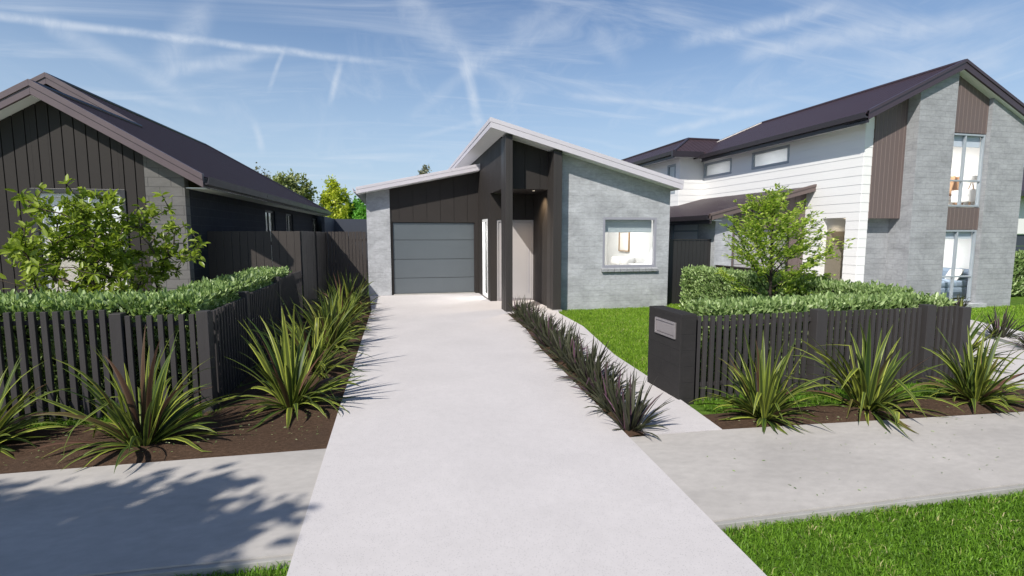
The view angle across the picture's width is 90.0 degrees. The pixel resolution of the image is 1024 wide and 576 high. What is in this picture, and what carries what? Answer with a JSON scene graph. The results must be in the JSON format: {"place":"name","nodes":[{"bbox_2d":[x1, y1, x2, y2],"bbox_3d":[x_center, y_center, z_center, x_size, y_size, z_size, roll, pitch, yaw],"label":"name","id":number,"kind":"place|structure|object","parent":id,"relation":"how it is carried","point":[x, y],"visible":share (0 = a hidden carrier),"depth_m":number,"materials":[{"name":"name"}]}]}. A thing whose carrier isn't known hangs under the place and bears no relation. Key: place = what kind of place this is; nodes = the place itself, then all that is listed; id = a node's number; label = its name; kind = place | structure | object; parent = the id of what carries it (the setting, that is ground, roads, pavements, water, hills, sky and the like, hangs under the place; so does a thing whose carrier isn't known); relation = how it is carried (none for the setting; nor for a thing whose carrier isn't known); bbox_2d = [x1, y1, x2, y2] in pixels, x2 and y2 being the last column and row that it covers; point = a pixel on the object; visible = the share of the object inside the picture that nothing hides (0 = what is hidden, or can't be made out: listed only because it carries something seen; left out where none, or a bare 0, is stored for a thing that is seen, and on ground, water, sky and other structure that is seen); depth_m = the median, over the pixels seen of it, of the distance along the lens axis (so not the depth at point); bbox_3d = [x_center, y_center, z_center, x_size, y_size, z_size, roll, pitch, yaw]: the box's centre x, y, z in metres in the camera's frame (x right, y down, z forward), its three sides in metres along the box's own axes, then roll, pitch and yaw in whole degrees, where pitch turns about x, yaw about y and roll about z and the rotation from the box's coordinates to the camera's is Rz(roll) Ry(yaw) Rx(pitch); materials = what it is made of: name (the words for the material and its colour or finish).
{"place":"outdoors","nodes":[
{"label":"outdoors","id":0,"kind":"place"},
{"bbox_2d":[0,174,209,293],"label":"broadleaf tree","id":1,"kind":"object","parent":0,"point":[82,235],"visible":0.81,"depth_m":6.54,"materials":[{"name":"green plant"}]},
{"bbox_2d":[0,448,326,575],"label":"footpath","id":2,"kind":"structure","parent":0,"point":[104,520],"depth_m":3.52,"materials":[{"name":"concrete"}]},
{"bbox_2d":[0,72,330,294],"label":"gabled house","id":3,"kind":"structure","parent":0,"point":[53,130],"depth_m":9.57,"materials":[{"name":"black wood"}]},
{"bbox_2d":[38,193,126,289],"bbox_3d":[-7.958,-0.795,9.562,1.360,1.910,0.080,-1,6,-11],"label":"window","id":4,"kind":"structure","parent":3,"relation":"in","point":[42,194],"depth_m":9.39,"materials":[{"name":"grey glass"}]},
{"bbox_2d":[265,210,273,266],"bbox_3d":[-7.470,-1.500,15.729,0.060,1.740,1.130,-1,6,-11],"label":"window","id":5,"kind":"structure","parent":3,"relation":"in","point":[272,215],"depth_m":15.96,"materials":[{"name":"black glass"}]},
{"bbox_2d":[286,214,291,230],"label":"window","id":6,"kind":"structure","parent":3,"relation":"in","point":[287,215],"depth_m":18.50,"materials":[{"name":"black glass"}]},
{"bbox_2d":[174,560,290,575],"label":"verge grass","id":7,"kind":"structure","parent":0,"point":[258,572],"depth_m":2.97,"materials":[{"name":"green plant"}]},
{"bbox_2d":[418,164,431,174],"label":"pine tree","id":8,"kind":"object","parent":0,"point":[424,170],"visible":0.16,"depth_m":50.44,"materials":[{"name":"green plant"}]},
{"bbox_2d":[0,0,1023,216],"label":"sky","id":9,"kind":"structure","parent":0,"point":[358,92],"materials":[{"name":"blue"}]},
{"bbox_2d":[7,273,1023,575],"bbox_3d":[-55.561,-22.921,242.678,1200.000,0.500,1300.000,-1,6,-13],"label":"ground","id":10,"kind":"structure","parent":0,"point":[703,411],"depth_m":3.34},
{"bbox_2d":[0,310,216,423],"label":"picket fence","id":11,"kind":"object","parent":10,"relation":"on","point":[121,324],"visible":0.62,"depth_m":5.33,"materials":[{"name":"black wood"}]},
{"bbox_2d":[0,286,221,418],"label":"hedge","id":12,"kind":"object","parent":10,"relation":"on","point":[164,302],"visible":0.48,"depth_m":5.51,"materials":[{"name":"green plant"}]},
{"bbox_2d":[11,373,254,428],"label":"grass","id":13,"kind":"structure","parent":10,"relation":"on","point":[104,418],"depth_m":5.34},
{"bbox_2d":[0,408,338,473],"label":"garden bed","id":14,"kind":"object","parent":10,"relation":"on","point":[232,441],"visible":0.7,"depth_m":4.70,"materials":[{"name":"brown soil"}]},
{"bbox_2d":[0,356,73,458],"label":"flax plant","id":15,"kind":"object","parent":14,"relation":"on","point":[7,417],"visible":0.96,"depth_m":4.75,"materials":[{"name":"green plant"}]},
{"bbox_2d":[28,325,238,471],"bbox_3d":[-3.335,0.903,4.687,1.432,1.108,1.525,0,6,3],"label":"flax plant","id":16,"kind":"object","parent":14,"relation":"on","point":[157,422],"visible":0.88,"depth_m":4.62,"materials":[{"name":"green plant"}]},
{"bbox_2d":[23,395,996,462],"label":"leaf litter","id":17,"kind":"object","parent":14,"relation":"on","point":[325,413],"visible":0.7,"depth_m":5.13,"materials":[{"name":"brown plant"}]},
{"bbox_2d":[99,556,292,575],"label":"kerb","id":18,"kind":"structure","parent":10,"relation":"on","point":[208,569],"depth_m":2.98,"materials":[{"name":"concrete"}]},
{"bbox_2d":[176,266,291,318],"bbox_3d":[-4.278,0.429,8.271,0.796,1.460,4.199,-1,6,-13],"label":"hedge","id":19,"kind":"object","parent":10,"relation":"on","point":[230,286],"visible":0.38,"depth_m":7.33,"materials":[{"name":"green plant"}]},
{"bbox_2d":[207,231,303,309],"bbox_3d":[-5.501,-0.222,11.054,1.830,2.002,0.068,-1,6,-13],"label":"timber fence","id":20,"kind":"object","parent":10,"relation":"on","point":[287,244],"visible":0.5,"depth_m":10.94,"materials":[{"name":"black wood"}]},
{"bbox_2d":[211,270,303,405],"bbox_3d":[-3.991,0.470,8.435,0.125,1.225,5.720,-1,6,-13],"label":"picket fence","id":21,"kind":"object","parent":10,"relation":"on","point":[228,331],"visible":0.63,"depth_m":6.96,"materials":[{"name":"black wood"}]},
{"bbox_2d":[254,162,270,177],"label":"pine tree","id":22,"kind":"object","parent":10,"relation":"on","point":[265,174],"visible":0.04,"depth_m":52.69,"materials":[{"name":"green plant"}]},
{"bbox_2d":[202,311,369,416],"bbox_3d":[-3.442,0.951,9.217,1.420,0.047,7.585,-1,6,-13],"label":"garden bed","id":23,"kind":"object","parent":10,"relation":"on","point":[241,389],"visible":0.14,"depth_m":6.29,"materials":[{"name":"brown soil"}]},
{"bbox_2d":[203,306,368,430],"bbox_3d":[-2.520,0.748,5.714,1.681,1.209,1.664,5,8,41],"label":"flax plant","id":24,"kind":"object","parent":23,"relation":"on","point":[286,380],"visible":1,"depth_m":5.68,"materials":[{"name":"green plant"}]},
{"bbox_2d":[238,291,373,386],"bbox_3d":[-2.776,0.598,7.118,1.647,1.217,1.540,0,6,-1],"label":"flax plant","id":25,"kind":"object","parent":23,"relation":"on","point":[319,349],"visible":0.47,"depth_m":7.09,"materials":[{"name":"green plant"}]},
{"bbox_2d":[290,288,371,356],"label":"flax plant","id":26,"kind":"object","parent":23,"relation":"on","point":[339,327],"visible":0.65,"depth_m":8.44,"materials":[{"name":"green plant"}]},
{"bbox_2d":[302,283,371,337],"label":"flax plant","id":27,"kind":"object","parent":23,"relation":"on","point":[338,307],"visible":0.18,"depth_m":9.83,"materials":[{"name":"green plant"}]},
{"bbox_2d":[305,271,381,325],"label":"flax plant","id":28,"kind":"object","parent":23,"relation":"on","point":[354,313],"visible":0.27,"depth_m":10.99,"materials":[{"name":"green plant"}]},
{"bbox_2d":[323,271,376,314],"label":"flax plant","id":29,"kind":"object","parent":23,"relation":"on","point":[346,290],"visible":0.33,"depth_m":12.43,"materials":[{"name":"green plant"}]},
{"bbox_2d":[270,168,317,201],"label":"olive tree","id":30,"kind":"object","parent":10,"relation":"on","point":[304,189],"visible":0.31,"depth_m":40.22,"materials":[{"name":"green plant"}]},
{"bbox_2d":[314,174,354,218],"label":"yellow green tree","id":31,"kind":"object","parent":10,"relation":"on","point":[338,209],"visible":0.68,"depth_m":41.79,"materials":[{"name":"green plant"}]},
{"bbox_2d":[316,297,370,311],"bbox_3d":[-4.623,0.423,14.372,1.420,0.037,3.055,-1,6,-13],"label":"garden bed","id":32,"kind":"object","parent":10,"relation":"on","point":[368,300],"visible":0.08,"depth_m":14.52,"materials":[{"name":"soil"}]},
{"bbox_2d":[300,231,329,321],"bbox_3d":[-5.108,-0.473,13.435,0.099,2.010,4.475,-1,6,-13],"label":"timber fence","id":33,"kind":"object","parent":32,"relation":"on","point":[315,260],"visible":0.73,"depth_m":12.80,"materials":[{"name":"black wood"}]},
{"bbox_2d":[321,216,367,277],"bbox_3d":[-5.848,-2.030,25.311,6.120,2.820,4.100,-1,6,-13],"label":"fence","id":34,"kind":"object","parent":10,"relation":"on","point":[342,225],"visible":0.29,"depth_m":26.56,"materials":[{"name":"wood"}]},
{"bbox_2d":[328,232,367,297],"bbox_3d":[-5.038,-0.723,15.789,1.130,2.023,0.069,-1,6,-13],"label":"timber fence","id":35,"kind":"object","parent":10,"relation":"on","point":[344,264],"visible":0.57,"depth_m":15.74,"materials":[{"name":"black wood"}]},
{"bbox_2d":[345,196,365,218],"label":"green tree","id":36,"kind":"object","parent":10,"relation":"on","point":[357,201],"visible":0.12,"depth_m":44.01,"materials":[{"name":"green plant"}]},
{"bbox_2d":[352,202,366,218],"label":"green tree","id":37,"kind":"object","parent":10,"relation":"on","point":[359,213],"visible":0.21,"depth_m":41.58,"materials":[{"name":"green plant"}]},
{"bbox_2d":[509,314,644,436],"bbox_3d":[0.686,1.026,8.679,0.421,0.048,7.706,-1,6,-9],"label":"garden bed","id":38,"kind":"object","parent":10,"relation":"on","point":[630,433],"visible":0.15,"depth_m":6.66,"materials":[{"name":"brown soil"}]},
{"bbox_2d":[509,298,533,316],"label":"dark flax plant","id":39,"kind":"object","parent":38,"relation":"on","point":[515,307],"visible":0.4,"depth_m":11.96,"materials":[{"name":"black plant"}]},
{"bbox_2d":[507,295,542,321],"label":"dark flax plant","id":40,"kind":"object","parent":38,"relation":"on","point":[518,310],"visible":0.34,"depth_m":11.34,"materials":[{"name":"black plant"}]},
{"bbox_2d":[513,301,545,329],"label":"dark flax plant","id":41,"kind":"object","parent":38,"relation":"on","point":[528,320],"visible":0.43,"depth_m":10.34,"materials":[{"name":"black plant"}]},
{"bbox_2d":[511,300,547,324],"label":"dark flax plant","id":42,"kind":"object","parent":38,"relation":"on","point":[522,318],"visible":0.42,"depth_m":10.88,"materials":[{"name":"black plant"}]},
{"bbox_2d":[522,306,560,330],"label":"dark flax plant","id":43,"kind":"object","parent":38,"relation":"on","point":[535,318],"visible":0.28,"depth_m":9.90,"materials":[{"name":"black plant"}]},
{"bbox_2d":[522,306,566,337],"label":"dark flax plant","id":44,"kind":"object","parent":38,"relation":"on","point":[535,329],"visible":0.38,"depth_m":9.27,"materials":[{"name":"black plant"}]},
{"bbox_2d":[526,313,566,347],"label":"dark flax plant","id":45,"kind":"object","parent":38,"relation":"on","point":[540,339],"visible":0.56,"depth_m":8.73,"materials":[{"name":"black plant"}]},
{"bbox_2d":[529,316,583,353],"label":"dark flax plant","id":46,"kind":"object","parent":38,"relation":"on","point":[552,339],"visible":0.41,"depth_m":8.25,"materials":[{"name":"black plant"}]},
{"bbox_2d":[535,322,596,362],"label":"dark flax plant","id":47,"kind":"object","parent":38,"relation":"on","point":[561,342],"visible":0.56,"depth_m":7.77,"materials":[{"name":"black plant"}]},
{"bbox_2d":[551,331,601,372],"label":"dark flax plant","id":48,"kind":"object","parent":38,"relation":"on","point":[574,352],"visible":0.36,"depth_m":7.16,"materials":[{"name":"black plant"}]},
{"bbox_2d":[551,330,620,385],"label":"dark flax plant","id":49,"kind":"object","parent":38,"relation":"on","point":[581,365],"visible":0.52,"depth_m":6.65,"materials":[{"name":"black plant"}]},
{"bbox_2d":[567,345,640,397],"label":"dark flax plant","id":50,"kind":"object","parent":38,"relation":"on","point":[597,366],"visible":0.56,"depth_m":6.01,"materials":[{"name":"black plant"}]},
{"bbox_2d":[576,360,643,413],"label":"dark flax plant","id":51,"kind":"object","parent":38,"relation":"on","point":[602,399],"visible":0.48,"depth_m":5.57,"materials":[{"name":"black plant"}]},
{"bbox_2d":[591,367,673,440],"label":"dark flax plant","id":52,"kind":"object","parent":38,"relation":"on","point":[632,415],"visible":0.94,"depth_m":5.05,"materials":[{"name":"black plant"}]},
{"bbox_2d":[647,305,696,404],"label":"letterbox pier","id":53,"kind":"structure","parent":10,"relation":"on","point":[671,347],"depth_m":6.04,"materials":[{"name":"concrete"}]},
{"bbox_2d":[667,239,711,304],"bbox_3d":[4.925,-0.441,14.514,1.560,1.885,0.090,-1,6,-13],"label":"panel fence","id":54,"kind":"object","parent":10,"relation":"on","point":[683,253],"visible":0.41,"depth_m":14.45,"materials":[{"name":"black wood"}]},
{"bbox_2d":[715,265,808,276],"bbox_3d":[6.152,0.094,12.865,0.080,1.160,3.400,-1,6,-13],"label":"fence","id":55,"kind":"object","parent":10,"relation":"on","point":[738,268],"visible":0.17,"depth_m":13.46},
{"bbox_2d":[678,264,914,312],"bbox_3d":[5.042,0.298,10.098,0.836,1.325,5.564,-1,6,-13],"label":"hedge","id":56,"kind":"object","parent":10,"relation":"on","point":[698,281],"visible":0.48,"depth_m":10.32,"materials":[{"name":"green plant"}]},
{"bbox_2d":[686,289,956,392],"bbox_3d":[4.146,0.660,6.887,3.889,1.262,0.830,-1,6,-13],"label":"hedge","id":57,"kind":"object","parent":10,"relation":"on","point":[828,301],"visible":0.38,"depth_m":6.55,"materials":[{"name":"green plant"}]},
{"bbox_2d":[694,304,971,400],"bbox_3d":[4.115,0.772,6.473,4.110,1.050,0.130,-1,6,-13],"label":"picket fence","id":58,"kind":"object","parent":10,"relation":"on","point":[922,329],"visible":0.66,"depth_m":6.42,"materials":[{"name":"black wood"}]},
{"bbox_2d":[694,378,1011,413],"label":"grass","id":59,"kind":"structure","parent":10,"relation":"on","point":[840,391],"depth_m":6.16,"materials":[{"name":"green plant"}]},
{"bbox_2d":[703,390,1023,428],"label":"garden bed","id":60,"kind":"object","parent":10,"relation":"on","point":[838,412],"visible":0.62,"depth_m":5.50,"materials":[{"name":"brown soil"}]},
{"bbox_2d":[691,332,839,433],"bbox_3d":[2.606,0.906,5.347,1.163,0.963,1.396,-6,8,-45],"label":"flax plant","id":61,"kind":"object","parent":60,"relation":"on","point":[765,403],"visible":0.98,"depth_m":5.30,"materials":[{"name":"green plant"}]},
{"bbox_2d":[911,320,1023,414],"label":"flax plant","id":62,"kind":"object","parent":60,"relation":"on","point":[971,383],"visible":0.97,"depth_m":5.84,"materials":[{"name":"green plant"}]},
{"bbox_2d":[714,484,1023,530],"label":"kerb","id":63,"kind":"structure","parent":10,"relation":"on","point":[801,515],"depth_m":3.64,"materials":[{"name":"concrete"}]},
{"bbox_2d":[722,485,1023,575],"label":"verge grass","id":64,"kind":"structure","parent":10,"relation":"on","point":[1006,559],"depth_m":3.28,"materials":[{"name":"green plant"}]},
{"bbox_2d":[789,315,963,439],"bbox_3d":[3.907,0.800,5.591,1.523,1.125,1.424,-3,7,-30],"label":"flax plant","id":65,"kind":"object","parent":10,"relation":"on","point":[874,391],"visible":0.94,"depth_m":5.49,"materials":[{"name":"green plant"}]},
{"bbox_2d":[948,292,971,310],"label":"dark flax plant","id":66,"kind":"object","parent":10,"relation":"on","point":[959,302],"visible":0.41,"depth_m":13.29,"materials":[{"name":"green plant"}]},
{"bbox_2d":[973,305,1023,338],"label":"dark flax plant","id":67,"kind":"object","parent":10,"relation":"on","point":[996,321],"visible":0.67,"depth_m":9.56,"materials":[{"name":"black plant"}]},
{"bbox_2d":[1005,326,1023,347],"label":"dark flax plant","id":68,"kind":"object","parent":10,"relation":"on","point":[1021,341],"visible":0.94,"depth_m":8.57,"materials":[{"name":"black plant"}]},
{"bbox_2d":[1011,249,1023,296],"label":"hedge","id":69,"kind":"object","parent":10,"relation":"on","point":[1017,289],"visible":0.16,"depth_m":16.22,"materials":[{"name":"green plant"}]},
{"bbox_2d":[352,117,683,311],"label":"single storey house","id":70,"kind":"structure","parent":0,"point":[505,213],"depth_m":13.87,"materials":[{"name":"brick"}]},
{"bbox_2d":[393,223,473,293],"bbox_3d":[-2.498,-0.964,16.481,2.560,2.248,0.050,-1,6,-13],"label":"garage door","id":71,"kind":"structure","parent":70,"relation":"in","point":[424,251],"depth_m":16.45,"materials":[{"name":"metal"}]},
{"bbox_2d":[482,219,487,297],"bbox_3d":[-0.777,-0.903,15.500,0.080,2.340,0.950,-1,6,-13],"label":"window","id":72,"kind":"structure","parent":70,"relation":"in","point":[485,294],"depth_m":15.84,"materials":[{"name":"white glass"}]},
{"bbox_2d":[498,222,531,298],"bbox_3d":[0.089,-0.799,14.884,0.990,2.220,0.050,-1,6,-13],"label":"front door","id":73,"kind":"structure","parent":70,"relation":"in","point":[522,231],"depth_m":14.89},
{"bbox_2d":[618,232,629,251],"bbox_3d":[3.497,-1.458,15.963,0.053,0.630,0.720,-1,6,-13],"label":"framed picture","id":74,"kind":"object","parent":70,"relation":"attached to","point":[624,242],"visible":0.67,"depth_m":15.95,"materials":[{"name":"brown wood"}]},
{"bbox_2d":[602,217,656,267],"bbox_3d":[3.118,-1.211,13.628,1.540,1.320,0.090,-1,6,-13],"label":"window","id":75,"kind":"structure","parent":70,"relation":"in","point":[653,264],"depth_m":13.60,"materials":[{"name":"grey metal"}]},
{"bbox_2d":[629,263,644,264],"bbox_3d":[3.609,-0.445,14.547,0.490,0.485,0.440,-1,6,-13],"label":"nightstand","id":76,"kind":"object","parent":70,"relation":"on","point":[636,263],"visible":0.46,"depth_m":14.63,"materials":[{"name":"white"}]},
{"bbox_2d":[287,293,766,575],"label":"driveway","id":77,"kind":"structure","parent":0,"point":[470,436],"depth_m":4.07,"materials":[{"name":"concrete"}]},
{"bbox_2d":[491,300,721,435],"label":"front path","id":78,"kind":"structure","parent":0,"point":[679,416],"depth_m":5.91,"materials":[{"name":"concrete"}]},
{"bbox_2d":[610,256,622,264],"bbox_3d":[3.267,-0.824,15.904,0.282,0.333,0.720,-1,6,-13],"label":"pillow","id":79,"kind":"object","parent":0,"point":[615,260],"visible":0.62,"depth_m":15.74,"materials":[{"name":"white fabric"}]},
{"bbox_2d":[559,303,683,374],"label":"lawn","id":80,"kind":"structure","parent":0,"point":[639,318],"depth_m":10.80,"materials":[{"name":"green plant"}]},
{"bbox_2d":[715,183,855,298],"bbox_3d":[4.665,-0.371,8.925,2.138,2.812,1.883,2,6,15],"label":"maple tree","id":81,"kind":"object","parent":80,"relation":"on","point":[757,233],"visible":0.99,"depth_m":8.57,"materials":[{"name":"green plant"}]},
{"bbox_2d":[620,257,635,264],"bbox_3d":[3.425,-0.743,15.123,0.285,0.330,0.720,-1,6,-13],"label":"pillow","id":82,"kind":"object","parent":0,"point":[626,260],"visible":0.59,"depth_m":14.94,"materials":[{"name":"white fabric"}]},
{"bbox_2d":[622,59,1023,307],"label":"two storey house","id":83,"kind":"structure","parent":0,"point":[873,170],"depth_m":13.75,"materials":[{"name":"grey brick"}]},
{"bbox_2d":[667,164,675,193],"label":"window","id":84,"kind":"structure","parent":83,"relation":"in","point":[668,167],"depth_m":20.14,"materials":[{"name":"grey metal"}]},
{"bbox_2d":[671,224,698,238],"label":"window","id":85,"kind":"structure","parent":83,"relation":"in","point":[672,226],"depth_m":16.30,"materials":[{"name":"grey metal"}]},
{"bbox_2d":[704,158,731,178],"bbox_3d":[7.643,-4.433,19.007,0.070,0.560,1.660,-1,6,-13],"label":"window","id":86,"kind":"structure","parent":83,"relation":"in","point":[729,159],"depth_m":19.02,"materials":[{"name":"grey metal"}]},
{"bbox_2d":[733,229,786,270],"bbox_3d":[7.184,-0.690,14.949,1.810,2.040,0.040,-1,6,-13],"label":"garage door","id":87,"kind":"structure","parent":83,"relation":"in","point":[735,261],"depth_m":14.85,"materials":[{"name":"white"}]},
{"bbox_2d":[751,144,789,169],"bbox_3d":[8.252,-4.158,16.350,0.070,0.560,1.680,-1,6,-13],"label":"window","id":88,"kind":"structure","parent":83,"relation":"in","point":[753,167],"depth_m":16.32,"materials":[{"name":"grey metal"}]},
{"bbox_2d":[824,231,844,280],"bbox_3d":[9.234,-0.626,14.669,0.920,1.980,0.043,-1,6,-13],"label":"front door","id":89,"kind":"structure","parent":83,"relation":"in","point":[832,266],"depth_m":14.62,"materials":[{"name":"beige wood"}]},
{"bbox_2d":[941,267,968,297],"bbox_3d":[12.411,-0.151,15.135,1.700,0.860,1.370,-1,6,-13],"label":"sofa","id":90,"kind":"object","parent":83,"relation":"on","point":[960,285],"visible":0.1,"depth_m":14.55,"materials":[{"name":"blue fabric"}]},
{"bbox_2d":[945,269,963,280],"bbox_3d":[12.852,-0.397,14.886,0.244,0.318,0.500,1,6,7],"label":"cushion","id":91,"kind":"object","parent":90,"relation":"on","point":[958,272],"visible":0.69,"depth_m":14.71,"materials":[{"name":"white fabric"}]},
{"bbox_2d":[942,230,976,300],"bbox_3d":[11.981,-0.595,13.841,1.170,1.930,0.080,-1,6,-13],"label":"window","id":92,"kind":"structure","parent":83,"relation":"in","point":[974,232],"depth_m":13.87,"materials":[{"name":"grey metal"}]},
{"bbox_2d":[948,133,985,206],"bbox_3d":[11.981,-3.112,13.580,1.170,1.890,0.080,-1,6,-13],"label":"window","id":93,"kind":"structure","parent":83,"relation":"in","point":[982,145],"depth_m":13.61,"materials":[{"name":"white metal"}]},
{"bbox_2d":[630,412,1023,521],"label":"footpath","id":94,"kind":"structure","parent":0,"point":[849,461],"depth_m":4.31,"materials":[{"name":"concrete"}]},
{"bbox_2d":[707,417,982,495],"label":"leaf litter","id":95,"kind":"object","parent":94,"relation":"on","point":[826,472],"visible":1,"depth_m":4.38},
{"bbox_2d":[948,177,959,204],"bbox_3d":[12.022,-2.896,15.911,2.210,0.960,1.900,-1,6,-13],"label":"bed","id":96,"kind":"object","parent":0,"point":[955,186],"visible":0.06,"depth_m":15.28,"materials":[{"name":"brown fabric"}]},
{"bbox_2d":[949,176,955,193],"bbox_3d":[13.025,-3.105,15.604,0.314,0.531,0.800,-1,6,-13],"label":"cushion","id":97,"kind":"object","parent":96,"relation":"on","point":[952,182],"visible":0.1,"depth_m":15.24,"materials":[{"name":"orange fabric"}]},
{"bbox_2d":[951,189,975,204],"bbox_3d":[13.140,-2.567,14.825,0.465,0.530,0.530,-1,6,-13],"label":"nightstand","id":98,"kind":"object","parent":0,"point":[968,196],"visible":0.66,"depth_m":14.64,"materials":[{"name":"white"}]},
{"bbox_2d":[966,176,976,188],"bbox_3d":[13.212,-3.015,14.697,0.277,0.393,0.277,-1,6,-13],"label":"table lamp","id":99,"kind":"object","parent":98,"relation":"on","point":[971,177],"visible":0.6,"depth_m":14.66,"materials":[{"name":"white wood"}]},
{"bbox_2d":[952,320,1023,348],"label":"neighbour path","id":100,"kind":"structure","parent":0,"point":[980,331],"depth_m":9.94,"materials":[{"name":"concrete"}]},
{"bbox_2d":[970,332,1023,387],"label":"neighbour driveway","id":101,"kind":"structure","parent":0,"point":[1011,368],"depth_m":7.80,"materials":[{"name":"concrete"}]},
{"bbox_2d":[946,296,1023,375],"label":"flax plant","id":102,"kind":"object","parent":101,"relation":"on","point":[976,342],"visible":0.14,"depth_m":7.36,"materials":[{"name":"green plant"}]},
{"bbox_2d":[971,304,1023,331],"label":"lawn","id":103,"kind":"structure","parent":0,"point":[987,309],"depth_m":12.74,"materials":[{"name":"green plant"}]},
{"bbox_2d":[1015,170,1023,250],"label":"neighbouring house","id":104,"kind":"structure","parent":0,"point":[1020,241],"depth_m":21.04,"materials":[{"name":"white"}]},
{"bbox_2d":[1015,235,1023,250],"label":"garage door","id":105,"kind":"structure","parent":104,"relation":"in","point":[1020,238],"depth_m":21.21,"materials":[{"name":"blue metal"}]}
]}

